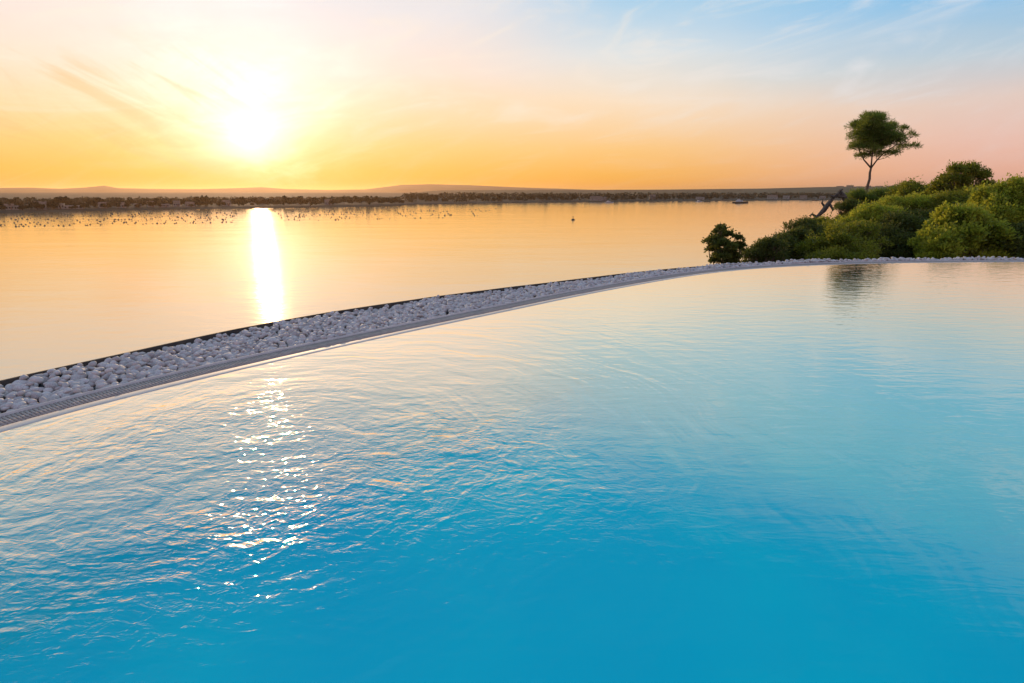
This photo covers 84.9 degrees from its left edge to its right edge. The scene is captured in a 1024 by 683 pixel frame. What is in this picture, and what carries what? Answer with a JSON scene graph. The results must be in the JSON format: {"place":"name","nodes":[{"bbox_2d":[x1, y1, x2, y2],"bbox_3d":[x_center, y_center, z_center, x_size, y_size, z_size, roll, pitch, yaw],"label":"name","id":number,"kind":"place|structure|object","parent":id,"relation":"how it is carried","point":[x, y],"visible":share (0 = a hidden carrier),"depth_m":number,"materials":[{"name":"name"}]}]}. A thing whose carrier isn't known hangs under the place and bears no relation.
{"place":"outdoors","nodes":[
{"label":"outdoors","id":0,"kind":"place"},
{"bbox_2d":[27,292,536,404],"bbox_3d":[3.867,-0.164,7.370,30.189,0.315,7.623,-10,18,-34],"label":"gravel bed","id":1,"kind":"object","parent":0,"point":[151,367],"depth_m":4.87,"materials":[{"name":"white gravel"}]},
{"bbox_2d":[5,384,12,391],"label":"white stone","id":2,"kind":"object","parent":1,"relation":"on","point":[8,387],"visible":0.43,"depth_m":4.49,"materials":[{"name":"white stone"}]},
{"bbox_2d":[12,401,26,409],"bbox_3d":[-3.640,0.484,4.142,0.082,0.073,0.117,-22,40,-9],"label":"white stone","id":3,"kind":"object","parent":1,"relation":"on","point":[17,405],"visible":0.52,"depth_m":4.12,"materials":[{"name":"white stone"}]},
{"bbox_2d":[13,384,26,391],"bbox_3d":[-3.960,0.380,4.515,0.098,0.073,0.078,-27,23,-37],"label":"white stone","id":4,"kind":"object","parent":1,"relation":"on","point":[17,388],"visible":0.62,"depth_m":4.49,"materials":[{"name":"white stone"}]},
{"bbox_2d":[29,387,38,391],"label":"white stone","id":5,"kind":"object","parent":1,"relation":"on","point":[34,389],"visible":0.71,"depth_m":4.45,"materials":[{"name":"white stone"}]},
{"bbox_2d":[30,392,41,400],"bbox_3d":[-3.697,0.425,4.371,0.092,0.062,0.122,27,-7,20],"label":"white stone","id":6,"kind":"object","parent":1,"relation":"on","point":[36,395],"visible":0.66,"depth_m":4.33,"materials":[{"name":"white stone"}]},
{"bbox_2d":[33,374,48,377],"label":"white stone","id":7,"kind":"object","parent":1,"relation":"on","point":[39,375],"visible":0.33,"depth_m":4.75,"materials":[{"name":"white stone"}]},
{"bbox_2d":[40,376,48,385],"bbox_3d":[-3.931,0.332,4.715,0.058,0.083,0.070,-30,-27,28],"label":"white stone","id":8,"kind":"object","parent":1,"relation":"on","point":[45,378],"visible":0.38,"depth_m":4.70,"materials":[{"name":"white stone"}]},
{"bbox_2d":[45,382,58,390],"bbox_3d":[-3.733,0.376,4.556,0.099,0.092,0.123,0,-10,-16],"label":"white stone","id":9,"kind":"object","parent":1,"relation":"on","point":[53,385],"visible":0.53,"depth_m":4.52,"materials":[{"name":"white stone"}]},
{"bbox_2d":[46,396,59,400],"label":"white stone","id":10,"kind":"object","parent":1,"relation":"on","point":[51,398],"visible":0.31,"depth_m":4.22,"materials":[{"name":"white stone"}]},
{"bbox_2d":[57,367,66,375],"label":"white stone","id":11,"kind":"object","parent":1,"relation":"on","point":[61,369],"visible":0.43,"depth_m":4.89,"materials":[{"name":"white stone"}]},
{"bbox_2d":[69,382,80,387],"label":"white stone","id":12,"kind":"object","parent":1,"relation":"on","point":[71,385],"visible":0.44,"depth_m":4.52,"materials":[{"name":"white stone"}]},
{"bbox_2d":[69,374,84,379],"bbox_3d":[-3.662,0.315,4.721,0.108,0.081,0.142,10,31,-9],"label":"white stone","id":13,"kind":"object","parent":1,"relation":"on","point":[76,376],"visible":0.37,"depth_m":4.70,"materials":[{"name":"white stone"}]},
{"bbox_2d":[81,387,88,392],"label":"white stone","id":14,"kind":"object","parent":1,"relation":"on","point":[83,389],"visible":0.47,"depth_m":4.41,"materials":[{"name":"white stone"}]},
{"bbox_2d":[87,378,99,386],"bbox_3d":[-3.464,0.338,4.645,0.081,0.067,0.101,-2,15,-8],"label":"white stone","id":15,"kind":"object","parent":1,"relation":"on","point":[93,380],"visible":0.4,"depth_m":4.62,"materials":[{"name":"white stone"}]},
{"bbox_2d":[95,379,105,384],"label":"white stone","id":16,"kind":"object","parent":1,"relation":"on","point":[100,381],"visible":0.44,"depth_m":4.54,"materials":[{"name":"white stone"}]},
{"bbox_2d":[95,382,107,388],"bbox_3d":[-3.313,0.374,4.522,0.084,0.108,0.082,-2,54,-26],"label":"white stone","id":17,"kind":"object","parent":1,"relation":"on","point":[100,385],"visible":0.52,"depth_m":4.49,"materials":[{"name":"white stone"}]},
{"bbox_2d":[118,375,125,381],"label":"white stone","id":18,"kind":"object","parent":1,"relation":"on","point":[120,378],"visible":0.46,"depth_m":4.74,"materials":[{"name":"white stone"}]},
{"bbox_2d":[118,361,127,364],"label":"white stone","id":19,"kind":"object","parent":1,"relation":"on","point":[123,362],"visible":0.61,"depth_m":5.13,"materials":[{"name":"white stone"}]},
{"bbox_2d":[154,369,162,374],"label":"white stone","id":20,"kind":"object","parent":1,"relation":"on","point":[158,371],"visible":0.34,"depth_m":4.83,"materials":[{"name":"white stone"}]},
{"bbox_2d":[174,345,180,353],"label":"white stone","id":21,"kind":"object","parent":1,"relation":"on","point":[177,347],"visible":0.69,"depth_m":5.62,"materials":[{"name":"white stone"}]},
{"bbox_2d":[205,356,214,360],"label":"white stone","id":22,"kind":"object","parent":1,"relation":"on","point":[209,358],"visible":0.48,"depth_m":5.27,"materials":[{"name":"white stone"}]},
{"bbox_2d":[286,339,294,345],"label":"white stone","id":23,"kind":"object","parent":1,"relation":"on","point":[289,341],"visible":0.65,"depth_m":5.87,"materials":[{"name":"white stone"}]},
{"bbox_2d":[0,260,1023,417],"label":"edge strip","id":24,"kind":"object","parent":1,"relation":"on","point":[123,384],"visible":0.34,"depth_m":5.84,"materials":[{"name":"grey concrete"}]},
{"label":"white stone","id":25,"kind":"object","parent":1,"relation":"on","visible":0},
{"bbox_2d":[62,387,71,392],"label":"white stone","id":26,"kind":"object","parent":25,"relation":"on","point":[66,389],"visible":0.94,"depth_m":4.35,"materials":[{"name":"white stone"}]},
{"bbox_2d":[0,184,583,191],"bbox_3d":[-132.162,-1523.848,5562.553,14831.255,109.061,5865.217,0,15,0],"label":"hills","id":27,"kind":"structure","parent":0,"point":[417,188],"depth_m":5735.77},
{"bbox_2d":[0,200,841,379],"bbox_3d":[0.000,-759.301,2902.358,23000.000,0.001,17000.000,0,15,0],"label":"sea","id":28,"kind":"structure","parent":0,"point":[79,291],"depth_m":132.74,"materials":[{"name":"liquid"}]},
{"bbox_2d":[101,208,495,214],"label":"farthest floats","id":29,"kind":"object","parent":28,"relation":"on","point":[304,211],"visible":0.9,"depth_m":417.36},
{"bbox_2d":[732,199,747,202],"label":"boat","id":30,"kind":"object","parent":28,"relation":"on","point":[738,201],"visible":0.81,"depth_m":774.31,"materials":[{"name":"white plastic"}]},
{"bbox_2d":[0,192,841,212],"bbox_3d":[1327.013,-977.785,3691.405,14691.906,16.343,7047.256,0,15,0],"label":"shore ground","id":31,"kind":"structure","parent":0,"point":[101,195],"depth_m":962.14,"materials":[{"name":"brown soil"}]},
{"bbox_2d":[4,204,13,209],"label":"house","id":32,"kind":"structure","parent":31,"relation":"on","point":[10,207],"depth_m":430.46,"materials":[{"name":"tile"}]},
{"bbox_2d":[24,204,33,209],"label":"shore tree","id":33,"kind":"object","parent":31,"relation":"on","point":[29,206],"visible":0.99,"depth_m":427.72,"materials":[{"name":"plant"}]},
{"bbox_2d":[30,201,38,209],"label":"shore tree","id":34,"kind":"object","parent":31,"relation":"on","point":[36,204],"visible":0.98,"depth_m":435.68,"materials":[{"name":"green plant"}]},
{"bbox_2d":[34,201,47,209],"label":"house","id":35,"kind":"structure","parent":31,"relation":"on","point":[45,207],"depth_m":441.38,"materials":[{"name":"tile"}]},
{"bbox_2d":[49,200,60,208],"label":"shore tree","id":36,"kind":"object","parent":31,"relation":"on","point":[54,202],"visible":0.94,"depth_m":448.25,"materials":[{"name":"plant"}]},
{"bbox_2d":[52,204,64,208],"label":"house","id":37,"kind":"structure","parent":31,"relation":"on","point":[61,206],"depth_m":454.55,"materials":[{"name":"white glass"}]},
{"bbox_2d":[54,196,66,203],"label":"shore tree","id":38,"kind":"object","parent":31,"relation":"on","point":[60,199],"visible":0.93,"depth_m":471.62,"materials":[{"name":"green plant"}]},
{"bbox_2d":[64,205,82,208],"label":"house","id":39,"kind":"structure","parent":31,"relation":"on","point":[66,207],"depth_m":460.88,"materials":[{"name":"white glass"}]},
{"bbox_2d":[90,200,95,207],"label":"shore tree","id":40,"kind":"object","parent":31,"relation":"on","point":[92,203],"visible":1,"depth_m":476.62,"materials":[{"name":"plant"}]},
{"bbox_2d":[94,197,106,202],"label":"shore tree","id":41,"kind":"object","parent":31,"relation":"on","point":[97,199],"visible":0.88,"depth_m":484.44,"materials":[{"name":"green plant"}]},
{"bbox_2d":[98,202,106,207],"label":"house","id":42,"kind":"structure","parent":31,"relation":"on","point":[99,204],"depth_m":480.32,"materials":[{"name":"tile"}]},
{"bbox_2d":[116,202,125,207],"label":"house","id":43,"kind":"structure","parent":31,"relation":"on","point":[122,205],"depth_m":487.72,"materials":[{"name":"tile"}]},
{"bbox_2d":[173,201,179,206],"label":"house","id":44,"kind":"structure","parent":31,"relation":"on","point":[176,203],"depth_m":522.13,"materials":[{"name":"tile"}]},
{"bbox_2d":[185,202,195,206],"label":"house","id":45,"kind":"structure","parent":31,"relation":"on","point":[188,203],"depth_m":523.49,"materials":[{"name":"tile"}]},
{"bbox_2d":[0,195,402,205],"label":"shore woodland","id":46,"kind":"object","parent":31,"relation":"on","point":[26,200],"visible":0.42,"depth_m":624.78,"materials":[{"name":"plant"}]},
{"bbox_2d":[200,195,209,201],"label":"shore tree","id":47,"kind":"object","parent":31,"relation":"on","point":[206,198],"visible":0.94,"depth_m":540.44,"materials":[{"name":"green plant"}]},
{"bbox_2d":[222,200,230,205],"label":"house","id":48,"kind":"structure","parent":31,"relation":"on","point":[228,202],"depth_m":550.98,"materials":[{"name":"tile"}]},
{"bbox_2d":[265,198,274,205],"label":"shore tree","id":49,"kind":"object","parent":31,"relation":"on","point":[270,201],"visible":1,"depth_m":549.07,"materials":[{"name":"green plant"}]},
{"bbox_2d":[282,195,285,204],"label":"shore tree","id":50,"kind":"object","parent":31,"relation":"on","point":[284,199],"visible":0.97,"depth_m":564.40,"materials":[{"name":"green plant"}]},
{"bbox_2d":[324,199,331,204],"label":"house","id":51,"kind":"structure","parent":31,"relation":"on","point":[326,201],"depth_m":594.48,"materials":[{"name":"tile"}]},
{"bbox_2d":[355,198,364,202],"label":"shore tree","id":52,"kind":"object","parent":31,"relation":"on","point":[358,200],"visible":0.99,"depth_m":604.29,"materials":[{"name":"plant"}]},
{"bbox_2d":[365,195,370,204],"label":"shore tree","id":53,"kind":"object","parent":31,"relation":"on","point":[367,199],"visible":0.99,"depth_m":600.41,"materials":[{"name":"green plant"}]},
{"bbox_2d":[590,196,602,200],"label":"house","id":54,"kind":"structure","parent":31,"relation":"on","point":[595,198],"depth_m":886.65,"materials":[{"name":"tile"}]},
{"bbox_2d":[401,191,847,201],"bbox_3d":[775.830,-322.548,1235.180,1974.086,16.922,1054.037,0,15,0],"label":"distant woodland","id":55,"kind":"object","parent":31,"relation":"on","point":[458,198],"visible":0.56,"depth_m":1024.87,"materials":[{"name":"green plant"}]},
{"bbox_2d":[767,195,777,198],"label":"house","id":56,"kind":"structure","parent":31,"relation":"on","point":[772,196],"depth_m":1075.95,"materials":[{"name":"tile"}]},
{"bbox_2d":[0,379,1023,682],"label":"pool basin","id":57,"kind":"object","parent":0,"point":[702,559],"visible":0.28,"depth_m":4.27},
{"bbox_2d":[0,262,950,432],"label":"pool rim","id":58,"kind":"object","parent":57,"relation":"attached to","point":[78,408],"visible":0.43,"depth_m":5.13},
{"bbox_2d":[0,261,1023,426],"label":"overflow grate","id":59,"kind":"object","parent":58,"relation":"on","point":[41,410],"visible":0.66,"depth_m":5.50,"materials":[{"name":"plastic"}]},
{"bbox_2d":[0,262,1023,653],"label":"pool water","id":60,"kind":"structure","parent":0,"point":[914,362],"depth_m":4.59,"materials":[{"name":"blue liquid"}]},
{"bbox_2d":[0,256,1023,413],"bbox_3d":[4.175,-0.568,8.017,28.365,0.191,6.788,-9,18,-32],"label":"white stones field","id":61,"kind":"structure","parent":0,"point":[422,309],"depth_m":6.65,"materials":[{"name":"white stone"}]},
{"bbox_2d":[0,0,1023,189],"label":"sky","id":62,"kind":"structure","parent":0,"point":[139,94],"materials":[{"name":"orange"}]},
{"bbox_2d":[419,186,948,194],"bbox_3d":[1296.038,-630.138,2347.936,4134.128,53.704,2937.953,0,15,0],"label":"hills","id":63,"kind":"structure","parent":0,"point":[824,190],"depth_m":2197.82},
{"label":"headland","id":64,"kind":"structure","parent":0,"visible":0},
{"bbox_2d":[0,259,871,387],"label":"retaining wall","id":65,"kind":"structure","parent":64,"relation":"on","point":[4,382],"depth_m":6.38,"materials":[{"name":"grey stone"}]},
{"bbox_2d":[701,221,747,264],"bbox_3d":[7.636,-2.355,20.596,1.514,4.049,1.707,14,21,43],"label":"shrub","id":66,"kind":"object","parent":64,"relation":"on","point":[723,247],"visible":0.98,"depth_m":20.13,"materials":[{"name":"green plant"}]},
{"bbox_2d":[737,234,789,262],"bbox_3d":[12.073,-3.489,27.035,2.995,3.454,2.162,0,15,0],"label":"shrub","id":67,"kind":"object","parent":64,"relation":"on","point":[763,249],"visible":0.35,"depth_m":26.34,"materials":[{"name":"green plant"}]},
{"bbox_2d":[768,226,809,260],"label":"shrub","id":68,"kind":"object","parent":64,"relation":"on","point":[797,235],"visible":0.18,"depth_m":28.41,"materials":[{"name":"green plant"}]},
{"bbox_2d":[781,214,827,259],"bbox_3d":[16.388,-5.466,32.097,4.549,3.782,3.269,-7,17,-25],"label":"shrub","id":69,"kind":"object","parent":64,"relation":"on","point":[807,222],"visible":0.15,"depth_m":32.12,"materials":[{"name":"green plant"}]},
{"bbox_2d":[812,213,839,229],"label":"shrub","id":70,"kind":"object","parent":64,"relation":"on","point":[826,220],"visible":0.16,"depth_m":36.30,"materials":[{"name":"green plant"}]},
{"bbox_2d":[809,189,847,218],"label":"dead tree","id":71,"kind":"object","parent":64,"relation":"on","point":[841,194],"visible":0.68,"depth_m":44.39,"materials":[{"name":"grey wood"}]},
{"bbox_2d":[792,218,893,259],"bbox_3d":[16.194,-4.665,27.116,5.616,2.588,3.915,-8,17,-26],"label":"shrub","id":72,"kind":"object","parent":64,"relation":"on","point":[851,240],"visible":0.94,"depth_m":26.91,"materials":[{"name":"green plant"}]},
{"bbox_2d":[832,196,863,218],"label":"shrub","id":73,"kind":"object","parent":64,"relation":"on","point":[845,207],"visible":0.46,"depth_m":41.14,"materials":[{"name":"green plant"}]},
{"bbox_2d":[845,184,879,207],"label":"shrub","id":74,"kind":"object","parent":64,"relation":"on","point":[860,194],"visible":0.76,"depth_m":46.23,"materials":[{"name":"green plant"}]},
{"bbox_2d":[835,198,909,228],"bbox_3d":[20.715,-6.454,32.508,5.097,3.737,3.585,0,15,0],"label":"shrub","id":75,"kind":"object","parent":64,"relation":"on","point":[867,211],"visible":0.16,"depth_m":31.79,"materials":[{"name":"green plant"}]},
{"bbox_2d":[866,182,899,200],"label":"shrub","id":76,"kind":"object","parent":64,"relation":"on","point":[882,191],"visible":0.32,"depth_m":46.21,"materials":[{"name":"green plant"}]},
{"bbox_2d":[844,110,923,193],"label":"pine tree","id":77,"kind":"object","parent":64,"relation":"on","point":[873,133],"visible":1,"depth_m":57.83,"materials":[{"name":"green plant"}]},
{"bbox_2d":[871,210,927,258],"bbox_3d":[20.051,-5.337,29.293,4.224,3.085,3.203,-12,19,-38],"label":"shrub","id":78,"kind":"object","parent":64,"relation":"on","point":[896,229],"visible":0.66,"depth_m":28.74,"materials":[{"name":"green plant"}]},
{"bbox_2d":[872,189,936,212],"bbox_3d":[25.755,-7.531,36.286,4.758,4.771,3.369,9,17,30],"label":"shrub","id":79,"kind":"object","parent":64,"relation":"on","point":[914,200],"visible":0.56,"depth_m":35.34,"materials":[{"name":"green plant"}]},
{"bbox_2d":[887,176,932,211],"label":"shrub","id":80,"kind":"object","parent":64,"relation":"on","point":[904,187],"visible":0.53,"depth_m":42.48,"materials":[{"name":"green plant"}]},
{"bbox_2d":[900,205,934,234],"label":"shrub","id":81,"kind":"object","parent":64,"relation":"on","point":[925,214],"visible":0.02,"depth_m":30.51,"materials":[{"name":"green plant"}]},
{"bbox_2d":[923,184,985,210],"bbox_3d":[26.791,-7.024,33.505,5.930,4.763,4.157,-13,19,-39],"label":"shrub","id":82,"kind":"object","parent":64,"relation":"on","point":[950,196],"visible":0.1,"depth_m":33.84,"materials":[{"name":"green plant"}]},
{"bbox_2d":[922,159,1000,193],"bbox_3d":[31.648,-9.342,39.702,4.929,6.920,2.654,0,15,0],"label":"tree","id":83,"kind":"object","parent":64,"relation":"on","point":[959,175],"visible":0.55,"depth_m":38.83,"materials":[{"name":"green plant"}]},
{"bbox_2d":[906,200,1022,258],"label":"shrub","id":84,"kind":"object","parent":64,"relation":"on","point":[947,230],"visible":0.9,"depth_m":26.39,"materials":[{"name":"green plant"}]},
{"bbox_2d":[963,172,1023,223],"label":"shrub","id":85,"kind":"object","parent":64,"relation":"on","point":[1003,199],"visible":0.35,"depth_m":28.76,"materials":[{"name":"green plant"}]},
{"bbox_2d":[987,221,1023,257],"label":"shrub","id":86,"kind":"object","parent":64,"relation":"on","point":[1019,251],"visible":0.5,"depth_m":26.33,"materials":[{"name":"green plant"}]}
]}

